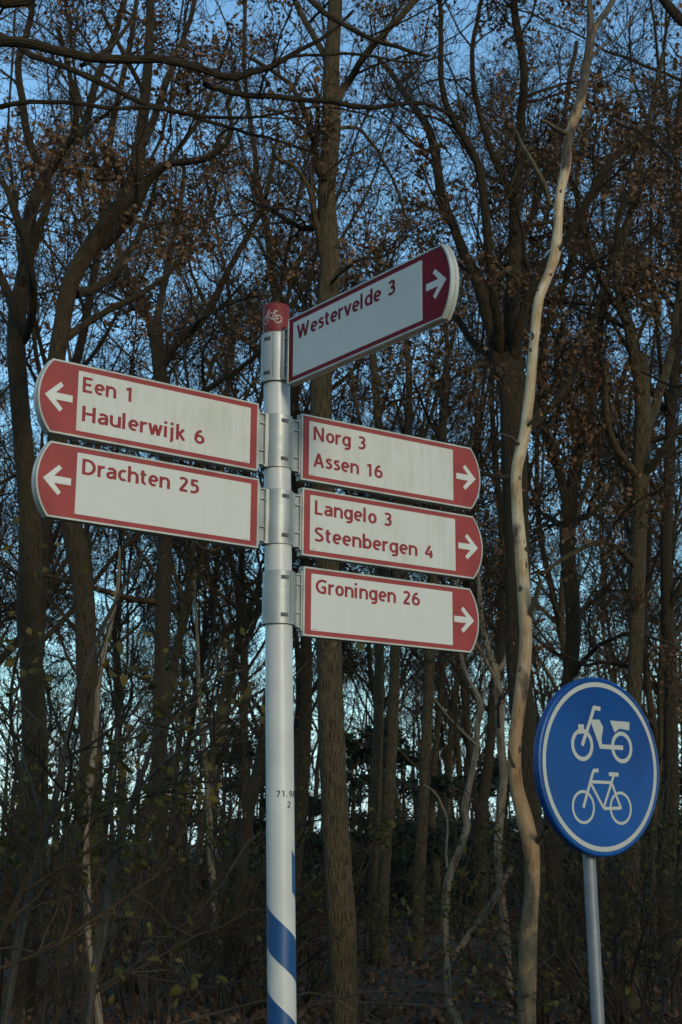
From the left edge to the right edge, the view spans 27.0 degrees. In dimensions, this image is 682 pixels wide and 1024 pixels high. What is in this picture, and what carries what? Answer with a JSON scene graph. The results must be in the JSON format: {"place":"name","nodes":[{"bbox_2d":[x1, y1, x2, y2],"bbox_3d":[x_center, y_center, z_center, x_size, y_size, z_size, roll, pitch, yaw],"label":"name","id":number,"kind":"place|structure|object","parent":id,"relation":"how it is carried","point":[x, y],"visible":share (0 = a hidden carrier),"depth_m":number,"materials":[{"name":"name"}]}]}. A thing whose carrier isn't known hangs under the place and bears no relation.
{"place":"outdoors","nodes":[
{"label":"outdoors","id":0,"kind":"place"},
{"bbox_2d":[0,844,681,1023],"bbox_3d":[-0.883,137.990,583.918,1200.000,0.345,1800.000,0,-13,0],"label":"ground","id":1,"kind":"structure","parent":0,"point":[436,985],"depth_m":17.31,"materials":[{"name":"soil"}]},
{"bbox_2d":[0,366,101,732],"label":"oak tree","id":2,"kind":"object","parent":1,"relation":"on","point":[3,521],"visible":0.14,"depth_m":40.35,"materials":[{"name":"brown plant"}]},
{"bbox_2d":[0,477,126,789],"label":"woodland tree","id":3,"kind":"object","parent":1,"relation":"on","point":[52,701],"visible":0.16,"depth_m":51.16,"materials":[{"name":"plant"}]},
{"bbox_2d":[0,413,135,789],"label":"oak tree","id":4,"kind":"object","parent":1,"relation":"on","point":[14,738],"visible":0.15,"depth_m":47.28,"materials":[{"name":"brown plant"}]},
{"bbox_2d":[0,472,136,769],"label":"oak tree","id":5,"kind":"object","parent":1,"relation":"on","point":[56,678],"visible":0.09,"depth_m":58.62,"materials":[{"name":"brown plant"}]},
{"bbox_2d":[1,816,150,1023],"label":"shrub","id":6,"kind":"object","parent":1,"relation":"on","point":[42,995],"visible":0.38,"depth_m":11.60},
{"bbox_2d":[0,0,154,664],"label":"oak tree","id":7,"kind":"object","parent":1,"relation":"on","point":[6,618],"visible":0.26,"depth_m":28.74,"materials":[{"name":"brown plant"}]},
{"bbox_2d":[0,95,154,900],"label":"oak tree","id":8,"kind":"object","parent":1,"relation":"on","point":[3,457],"visible":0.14,"depth_m":38.98,"materials":[{"name":"brown plant"}]},
{"bbox_2d":[0,298,155,699],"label":"oak tree","id":9,"kind":"object","parent":1,"relation":"on","point":[4,610],"visible":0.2,"depth_m":31.36,"materials":[{"name":"brown plant"}]},
{"bbox_2d":[82,546,120,1023],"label":"dead sapling","id":10,"kind":"object","parent":1,"relation":"on","point":[98,1005],"visible":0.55,"depth_m":10.30,"materials":[{"name":"brown wood"}]},
{"bbox_2d":[0,0,211,1013],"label":"oak tree","id":11,"kind":"object","parent":1,"relation":"on","point":[18,298],"visible":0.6,"depth_m":14.54,"materials":[{"name":"brown plant"}]},
{"bbox_2d":[0,459,235,1023],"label":"young tree","id":12,"kind":"object","parent":1,"relation":"on","point":[6,1006],"visible":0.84,"depth_m":7.91,"materials":[{"name":"brown plant"}]},
{"bbox_2d":[27,137,216,892],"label":"oak tree","id":13,"kind":"object","parent":1,"relation":"on","point":[115,633],"visible":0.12,"depth_m":45.89,"materials":[{"name":"brown plant"}]},
{"bbox_2d":[47,449,211,876],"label":"woodland tree","id":14,"kind":"object","parent":1,"relation":"on","point":[127,652],"visible":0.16,"depth_m":36.84,"materials":[{"name":"plant"}]},
{"bbox_2d":[60,316,200,864],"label":"oak tree","id":15,"kind":"object","parent":1,"relation":"on","point":[132,710],"visible":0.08,"depth_m":54.55,"materials":[{"name":"brown plant"}]},
{"bbox_2d":[0,64,264,930],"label":"oak tree","id":16,"kind":"object","parent":1,"relation":"on","point":[87,536],"visible":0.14,"depth_m":28.32,"materials":[{"name":"brown plant"}]},
{"bbox_2d":[0,721,264,1023],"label":"young tree","id":17,"kind":"object","parent":1,"relation":"on","point":[4,841],"visible":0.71,"depth_m":8.61,"materials":[{"name":"brown plant"}]},
{"bbox_2d":[0,759,264,973],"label":"shrub","id":18,"kind":"object","parent":1,"relation":"on","point":[122,930],"visible":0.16,"depth_m":19.17,"materials":[{"name":"yellow plant"}]},
{"bbox_2d":[0,748,296,1023],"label":"shrub","id":19,"kind":"object","parent":1,"relation":"on","point":[53,936],"visible":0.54,"depth_m":10.36,"materials":[{"name":"brown plant"}]},
{"bbox_2d":[0,607,299,1004],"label":"young tree","id":20,"kind":"object","parent":1,"relation":"on","point":[11,917],"visible":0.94,"depth_m":6.67,"materials":[{"name":"brown plant"}]},
{"bbox_2d":[0,0,310,955],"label":"oak tree","id":21,"kind":"object","parent":1,"relation":"on","point":[80,346],"visible":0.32,"depth_m":22.22,"materials":[{"name":"brown plant"}]},
{"bbox_2d":[0,106,315,982],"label":"oak tree","id":22,"kind":"object","parent":1,"relation":"on","point":[162,356],"visible":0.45,"depth_m":19.43,"materials":[{"name":"brown plant"}]},
{"bbox_2d":[0,0,316,1023],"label":"oak tree","id":23,"kind":"object","parent":1,"relation":"on","point":[116,220],"visible":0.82,"depth_m":13.33,"materials":[{"name":"brown plant"}]},
{"bbox_2d":[0,650,350,983],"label":"shrub","id":24,"kind":"object","parent":1,"relation":"on","point":[107,945],"visible":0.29,"depth_m":16.44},
{"bbox_2d":[0,627,364,1023],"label":"young tree","id":25,"kind":"object","parent":1,"relation":"on","point":[111,887],"visible":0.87,"depth_m":7.36,"materials":[{"name":"brown plant"}]},
{"bbox_2d":[6,19,374,942],"bbox_3d":[-2.359,-1.813,25.980,7.534,18.790,8.051,-7,-15,29],"label":"oak tree","id":26,"kind":"object","parent":1,"relation":"on","point":[182,623],"visible":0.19,"depth_m":25.03,"materials":[{"name":"brown plant"}]},
{"bbox_2d":[72,674,308,1004],"bbox_3d":[-1.964,3.703,16.462,3.216,3.794,5.702,1,-13,-1],"label":"shrub","id":27,"kind":"object","parent":1,"relation":"on","point":[189,905],"visible":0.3,"depth_m":17.16,"materials":[{"name":"brown plant"}]},
{"bbox_2d":[0,764,398,1000],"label":"shrub","id":28,"kind":"object","parent":1,"relation":"on","point":[126,985],"visible":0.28,"depth_m":15.43,"materials":[{"name":"yellow plant"}]},
{"bbox_2d":[99,300,299,787],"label":"woodland tree","id":29,"kind":"object","parent":1,"relation":"on","point":[250,725],"visible":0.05,"depth_m":36.59,"materials":[{"name":"plant"}]},
{"bbox_2d":[142,721,266,918],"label":"evergreen tree","id":30,"kind":"object","parent":1,"relation":"on","point":[256,855],"visible":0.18,"depth_m":29.15,"materials":[{"name":"green plant"}]},
{"bbox_2d":[105,276,305,850],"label":"oak tree","id":31,"kind":"object","parent":1,"relation":"on","point":[196,706],"visible":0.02,"depth_m":50.50,"materials":[{"name":"brown plant"}]},
{"bbox_2d":[11,629,400,1023],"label":"shrub","id":32,"kind":"object","parent":1,"relation":"on","point":[185,1004],"visible":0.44,"depth_m":12.09,"materials":[{"name":"brown plant"}]},
{"bbox_2d":[170,564,264,1004],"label":"birch tree","id":33,"kind":"object","parent":1,"relation":"on","point":[200,593],"visible":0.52,"depth_m":15.36,"materials":[{"name":"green plant"}]},
{"bbox_2d":[2,749,439,1023],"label":"shrub","id":34,"kind":"object","parent":1,"relation":"on","point":[255,991],"visible":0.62,"depth_m":12.15,"materials":[{"name":"plant"}]},
{"bbox_2d":[69,173,374,909],"bbox_3d":[-3.401,-0.197,38.696,8.258,21.506,8.774,9,-16,-34],"label":"oak tree","id":35,"kind":"object","parent":1,"relation":"on","point":[234,638],"visible":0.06,"depth_m":36.98,"materials":[{"name":"brown plant"}]},
{"bbox_2d":[128,209,316,899],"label":"oak tree","id":36,"kind":"object","parent":1,"relation":"on","point":[200,639],"visible":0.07,"depth_m":39.95,"materials":[{"name":"brown plant"}]},
{"bbox_2d":[2,627,444,1023],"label":"shrub","id":37,"kind":"object","parent":1,"relation":"on","point":[131,985],"visible":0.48,"depth_m":12.33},
{"bbox_2d":[103,819,359,996],"bbox_3d":[-1.509,4.578,16.515,3.326,2.081,2.056,4,-14,-14],"label":"shrub","id":38,"kind":"object","parent":1,"relation":"on","point":[183,968],"visible":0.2,"depth_m":16.25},
{"bbox_2d":[1,690,464,1019],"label":"shrub","id":39,"kind":"object","parent":1,"relation":"on","point":[237,946],"visible":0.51,"depth_m":13.38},
{"bbox_2d":[0,594,497,1001],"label":"shrub","id":40,"kind":"object","parent":1,"relation":"on","point":[394,912],"visible":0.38,"depth_m":14.43,"materials":[{"name":"brown plant"}]},
{"bbox_2d":[43,0,465,910],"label":"oak tree","id":41,"kind":"object","parent":1,"relation":"on","point":[215,590],"visible":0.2,"depth_m":31.53,"materials":[{"name":"brown plant"}]},
{"bbox_2d":[31,244,482,1023],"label":"fingerpost","id":42,"kind":"object","parent":1,"relation":"on","point":[275,516],"visible":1,"depth_m":4.59,"materials":[{"name":"metal"}]},
{"bbox_2d":[139,821,380,1012],"bbox_3d":[-0.818,4.063,14.202,2.122,1.940,2.218,-2,-13,11],"label":"shrub","id":43,"kind":"object","parent":1,"relation":"on","point":[242,991],"visible":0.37,"depth_m":14.11,"materials":[{"name":"brown plant"}]},
{"bbox_2d":[206,773,320,896],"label":"evergreen tree","id":44,"kind":"object","parent":1,"relation":"on","point":[257,824],"visible":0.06,"depth_m":43.55,"materials":[{"name":"green plant"}]},
{"bbox_2d":[0,0,553,229],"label":"oak tree","id":45,"kind":"object","parent":1,"relation":"on","point":[23,45],"visible":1,"depth_m":8.41,"materials":[{"name":"brown plant"}]},
{"bbox_2d":[87,0,489,949],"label":"oak tree","id":46,"kind":"object","parent":1,"relation":"on","point":[259,764],"visible":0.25,"depth_m":24.28,"materials":[{"name":"brown plant"}]},
{"bbox_2d":[256,794,324,909],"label":"evergreen tree","id":47,"kind":"object","parent":1,"relation":"on","point":[311,840],"visible":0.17,"depth_m":33.07,"materials":[{"name":"green plant"}]},
{"bbox_2d":[172,167,426,805],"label":"oak tree","id":48,"kind":"object","parent":1,"relation":"on","point":[297,707],"visible":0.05,"depth_m":43.72,"materials":[{"name":"brown plant"}]},
{"bbox_2d":[114,0,503,946],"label":"oak tree","id":49,"kind":"object","parent":1,"relation":"on","point":[304,736],"visible":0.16,"depth_m":27.09,"materials":[{"name":"brown plant"}]},
{"bbox_2d":[0,554,631,1023],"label":"shrub","id":50,"kind":"object","parent":1,"relation":"on","point":[496,994],"visible":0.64,"depth_m":9.04,"materials":[{"name":"brown plant"}]},
{"bbox_2d":[240,862,397,1003],"bbox_3d":[-0.271,4.595,15.430,1.774,1.552,1.698,1,-13,-3],"label":"shrub","id":51,"kind":"object","parent":1,"relation":"on","point":[313,983],"visible":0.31,"depth_m":15.21,"materials":[{"name":"brown plant"}]},
{"bbox_2d":[260,373,399,859],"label":"oak tree","id":52,"kind":"object","parent":1,"relation":"on","point":[316,773],"visible":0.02,"depth_m":55.08,"materials":[{"name":"brown plant"}]},
{"bbox_2d":[186,130,475,931],"bbox_3d":[-0.038,-0.528,29.975,6.421,18.372,6.879,4,-15,-14],"label":"woodland tree","id":53,"kind":"object","parent":1,"relation":"on","point":[258,594],"visible":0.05,"depth_m":28.26,"materials":[{"name":"plant"}]},
{"bbox_2d":[123,0,540,1023],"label":"oak tree","id":54,"kind":"object","parent":1,"relation":"on","point":[337,858],"visible":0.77,"depth_m":12.73,"materials":[{"name":"brown plant"}]},
{"bbox_2d":[305,757,371,888],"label":"evergreen tree","id":55,"kind":"object","parent":1,"relation":"on","point":[351,764],"visible":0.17,"depth_m":41.08,"materials":[{"name":"green plant"}]},
{"bbox_2d":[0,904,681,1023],"bbox_3d":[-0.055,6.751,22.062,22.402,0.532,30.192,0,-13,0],"label":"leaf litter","id":56,"kind":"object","parent":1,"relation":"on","point":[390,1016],"visible":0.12,"depth_m":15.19,"materials":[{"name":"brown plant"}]},
{"bbox_2d":[0,634,681,867],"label":"distant wood","id":57,"kind":"object","parent":1,"relation":"on","point":[401,776],"visible":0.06,"depth_m":97.90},
{"bbox_2d":[220,771,514,964],"bbox_3d":[0.464,5.030,20.296,4.546,2.868,2.431,6,-14,-23],"label":"shrub","id":58,"kind":"object","parent":1,"relation":"on","point":[365,907],"visible":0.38,"depth_m":20.02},
{"bbox_2d":[321,721,417,914],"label":"evergreen tree","id":59,"kind":"object","parent":1,"relation":"on","point":[360,753],"visible":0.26,"depth_m":32.30,"materials":[{"name":"green plant"}]},
{"bbox_2d":[261,268,492,851],"bbox_3d":[0.857,1.864,35.475,6.504,15.723,6.842,-2,-13,8],"label":"oak tree","id":60,"kind":"object","parent":1,"relation":"on","point":[349,667],"visible":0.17,"depth_m":35.54,"materials":[{"name":"brown plant"}]},
{"bbox_2d":[300,224,500,967],"bbox_3d":[1.230,1.229,20.586,3.036,10.785,3.293,-11,-18,41],"label":"oak tree","id":61,"kind":"object","parent":1,"relation":"on","point":[393,707],"visible":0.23,"depth_m":20.47,"materials":[{"name":"brown plant"}]},
{"bbox_2d":[358,729,445,881],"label":"evergreen tree","id":62,"kind":"object","parent":1,"relation":"on","point":[399,765],"visible":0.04,"depth_m":43.15,"materials":[{"name":"green plant"}]},
{"bbox_2d":[332,180,478,964],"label":"oak tree","id":63,"kind":"object","parent":1,"relation":"on","point":[378,724],"visible":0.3,"depth_m":21.03,"materials":[{"name":"brown plant"}]},
{"bbox_2d":[359,840,464,957],"bbox_3d":[1.161,6.041,22.105,1.851,1.873,2.993,0,-13,0],"label":"shrub","id":64,"kind":"object","parent":1,"relation":"on","point":[403,933],"visible":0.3,"depth_m":22.09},
{"bbox_2d":[352,243,534,963],"bbox_3d":[1.594,1.021,22.480,3.272,11.876,2.566,0,-13,0],"label":"oak tree","id":65,"kind":"object","parent":1,"relation":"on","point":[428,699],"visible":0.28,"depth_m":21.78,"materials":[{"name":"brown plant"}]},
{"bbox_2d":[342,345,551,879],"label":"woodland tree","id":66,"kind":"object","parent":1,"relation":"on","point":[405,667],"visible":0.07,"depth_m":34.26,"materials":[{"name":"brown wood"}]},
{"bbox_2d":[389,768,512,929],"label":"evergreen tree","id":67,"kind":"object","parent":1,"relation":"on","point":[436,788],"visible":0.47,"depth_m":28.80,"materials":[{"name":"green plant"}]},
{"bbox_2d":[293,89,610,921],"bbox_3d":[2.980,-0.429,29.649,6.195,17.858,7.350,-10,-17,42],"label":"oak tree","id":68,"kind":"object","parent":1,"relation":"on","point":[439,681],"visible":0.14,"depth_m":29.40,"materials":[{"name":"brown plant"}]},
{"bbox_2d":[358,492,546,848],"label":"oak tree","id":69,"kind":"object","parent":1,"relation":"on","point":[474,703],"visible":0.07,"depth_m":67.13,"materials":[{"name":"brown plant"}]},
{"bbox_2d":[343,152,581,872],"bbox_3d":[2.946,0.028,38.280,6.105,20.894,8.214,13,-18,-42],"label":"oak tree","id":70,"kind":"object","parent":1,"relation":"on","point":[467,729],"visible":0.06,"depth_m":37.69,"materials":[{"name":"brown plant"}]},
{"bbox_2d":[384,305,547,819],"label":"oak tree","id":71,"kind":"object","parent":1,"relation":"on","point":[457,748],"depth_m":58.52,"materials":[{"name":"brown plant"}]},
{"bbox_2d":[371,273,567,870],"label":"oak tree","id":72,"kind":"object","parent":1,"relation":"on","point":[449,751],"visible":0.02,"depth_m":47.62,"materials":[{"name":"brown plant"}]},
{"bbox_2d":[426,769,519,910],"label":"evergreen tree","id":73,"kind":"object","parent":1,"relation":"on","point":[494,787],"visible":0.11,"depth_m":33.18,"materials":[{"name":"green plant"}]},
{"bbox_2d":[396,507,550,1023],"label":"birch tree","id":74,"kind":"object","parent":1,"relation":"on","point":[452,1012],"visible":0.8,"depth_m":12.30,"materials":[{"name":"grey plant"}]},
{"bbox_2d":[450,864,512,960],"bbox_3d":[1.357,3.852,13.683,0.638,0.901,0.068,0,-13,0],"label":"fallen branch","id":75,"kind":"object","parent":1,"relation":"on","point":[467,937],"visible":0.63,"depth_m":13.66,"materials":[{"name":"brown wood"}]},
{"bbox_2d":[452,754,519,905],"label":"evergreen tree","id":76,"kind":"object","parent":1,"relation":"on","point":[495,775],"visible":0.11,"depth_m":38.85,"materials":[{"name":"green plant"}]},
{"bbox_2d":[400,510,581,1015],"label":"birch tree","id":77,"kind":"object","parent":1,"relation":"on","point":[495,669],"visible":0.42,"depth_m":14.84,"materials":[{"name":"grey plant"}]},
{"bbox_2d":[317,0,681,1023],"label":"oak tree","id":78,"kind":"object","parent":1,"relation":"on","point":[503,350],"visible":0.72,"depth_m":14.21,"materials":[{"name":"brown plant"}]},
{"bbox_2d":[364,750,642,964],"bbox_3d":[1.879,5.161,21.277,2.735,3.226,5.115,12,-17,-40],"label":"shrub","id":79,"kind":"object","parent":1,"relation":"on","point":[465,892],"visible":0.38,"depth_m":21.22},
{"bbox_2d":[345,0,668,932],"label":"oak tree","id":80,"kind":"object","parent":1,"relation":"on","point":[487,762],"visible":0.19,"depth_m":28.51,"materials":[{"name":"brown plant"}]},
{"bbox_2d":[342,9,681,920],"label":"oak tree","id":81,"kind":"object","parent":1,"relation":"on","point":[492,89],"visible":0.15,"depth_m":31.30,"materials":[{"name":"brown plant"}]},
{"bbox_2d":[473,510,561,723],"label":"woodland tree","id":82,"kind":"object","parent":1,"relation":"on","point":[547,685],"visible":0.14,"depth_m":55.20,"materials":[{"name":"plant"}]},
{"bbox_2d":[363,677,681,1021],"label":"shrub","id":83,"kind":"object","parent":1,"relation":"on","point":[650,983],"visible":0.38,"depth_m":13.30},
{"bbox_2d":[408,842,673,1023],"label":"shrub","id":84,"kind":"object","parent":1,"relation":"on","point":[497,979],"visible":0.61,"depth_m":11.44,"materials":[{"name":"brown plant"}]},
{"bbox_2d":[402,793,681,1023],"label":"shrub","id":85,"kind":"object","parent":1,"relation":"on","point":[623,1003],"visible":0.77,"depth_m":10.07,"materials":[{"name":"brown plant"}]},
{"bbox_2d":[407,793,681,1023],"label":"shrub","id":86,"kind":"object","parent":1,"relation":"on","point":[674,858],"visible":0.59,"depth_m":11.76,"materials":[{"name":"brown plant"}]},
{"bbox_2d":[416,699,681,1012],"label":"shrub","id":87,"kind":"object","parent":1,"relation":"on","point":[573,905],"visible":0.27,"depth_m":14.41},
{"bbox_2d":[418,2,681,946],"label":"oak tree","id":88,"kind":"object","parent":1,"relation":"on","point":[561,626],"visible":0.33,"depth_m":23.44,"materials":[{"name":"brown plant"}]},
{"bbox_2d":[428,25,681,1010],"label":"oak tree","id":89,"kind":"object","parent":1,"relation":"on","point":[638,469],"visible":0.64,"depth_m":15.15,"materials":[{"name":"brown plant"}]},
{"bbox_2d":[443,698,681,1023],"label":"shrub","id":90,"kind":"object","parent":1,"relation":"on","point":[650,942],"visible":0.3,"depth_m":12.32,"materials":[{"name":"brown plant"}]},
{"bbox_2d":[499,0,639,1023],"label":"dead tree","id":91,"kind":"object","parent":1,"relation":"on","point":[531,840],"visible":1,"depth_m":9.10,"materials":[{"name":"brown wood"}]},
{"bbox_2d":[461,0,681,956],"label":"oak tree","id":92,"kind":"object","parent":1,"relation":"on","point":[669,598],"visible":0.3,"depth_m":21.98,"materials":[{"name":"brown plant"}]},
{"bbox_2d":[468,791,681,985],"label":"shrub","id":93,"kind":"object","parent":1,"relation":"on","point":[604,937],"visible":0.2,"depth_m":17.44,"materials":[{"name":"brown plant"}]},
{"bbox_2d":[469,752,681,974],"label":"shrub","id":94,"kind":"object","parent":1,"relation":"on","point":[596,868],"visible":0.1,"depth_m":19.26,"materials":[{"name":"brown plant"}]},
{"bbox_2d":[472,104,681,1000],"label":"oak tree","id":95,"kind":"object","parent":1,"relation":"on","point":[569,509],"visible":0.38,"depth_m":16.20,"materials":[{"name":"brown plant"}]},
{"bbox_2d":[473,722,681,991],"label":"shrub","id":96,"kind":"object","parent":1,"relation":"on","point":[669,837],"visible":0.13,"depth_m":16.55,"materials":[{"name":"brown plant"}]},
{"bbox_2d":[478,329,681,704],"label":"oak tree","id":97,"kind":"object","parent":1,"relation":"on","point":[604,566],"visible":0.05,"depth_m":62.04,"materials":[{"name":"brown plant"}]},
{"bbox_2d":[488,311,681,856],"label":"oak tree","id":98,"kind":"object","parent":1,"relation":"on","point":[603,637],"visible":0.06,"depth_m":51.98,"materials":[{"name":"brown plant"}]},
{"bbox_2d":[533,677,658,1023],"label":"round sign","id":99,"kind":"object","parent":1,"relation":"on","point":[596,766],"visible":1,"depth_m":4.78,"materials":[{"name":"metal"}]},
{"bbox_2d":[525,72,681,920],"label":"oak tree","id":100,"kind":"object","parent":1,"relation":"on","point":[647,691],"visible":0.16,"depth_m":33.92,"materials":[{"name":"brown plant"}]},
{"bbox_2d":[533,16,681,863],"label":"oak tree","id":101,"kind":"object","parent":1,"relation":"on","point":[654,683],"visible":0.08,"depth_m":37.59,"materials":[{"name":"brown plant"}]},
{"bbox_2d":[539,517,681,853],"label":"woodland tree","id":102,"kind":"object","parent":1,"relation":"on","point":[609,618],"visible":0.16,"depth_m":45.69,"materials":[{"name":"plant"}]},
{"bbox_2d":[546,241,681,932],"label":"woodland tree","id":103,"kind":"object","parent":1,"relation":"on","point":[659,730],"visible":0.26,"depth_m":27.01,"materials":[{"name":"brown wood"}]},
{"bbox_2d":[590,0,681,387],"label":"oak tree","id":104,"kind":"object","parent":1,"relation":"on","point":[672,10],"visible":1,"depth_m":9.97,"materials":[{"name":"brown plant"}]},
{"bbox_2d":[610,762,681,924],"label":"evergreen tree","id":105,"kind":"object","parent":1,"relation":"on","point":[679,823],"visible":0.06,"depth_m":28.96,"materials":[{"name":"green plant"}]},
{"bbox_2d":[0,0,681,844],"label":"sky","id":106,"kind":"structure","parent":0,"point":[229,8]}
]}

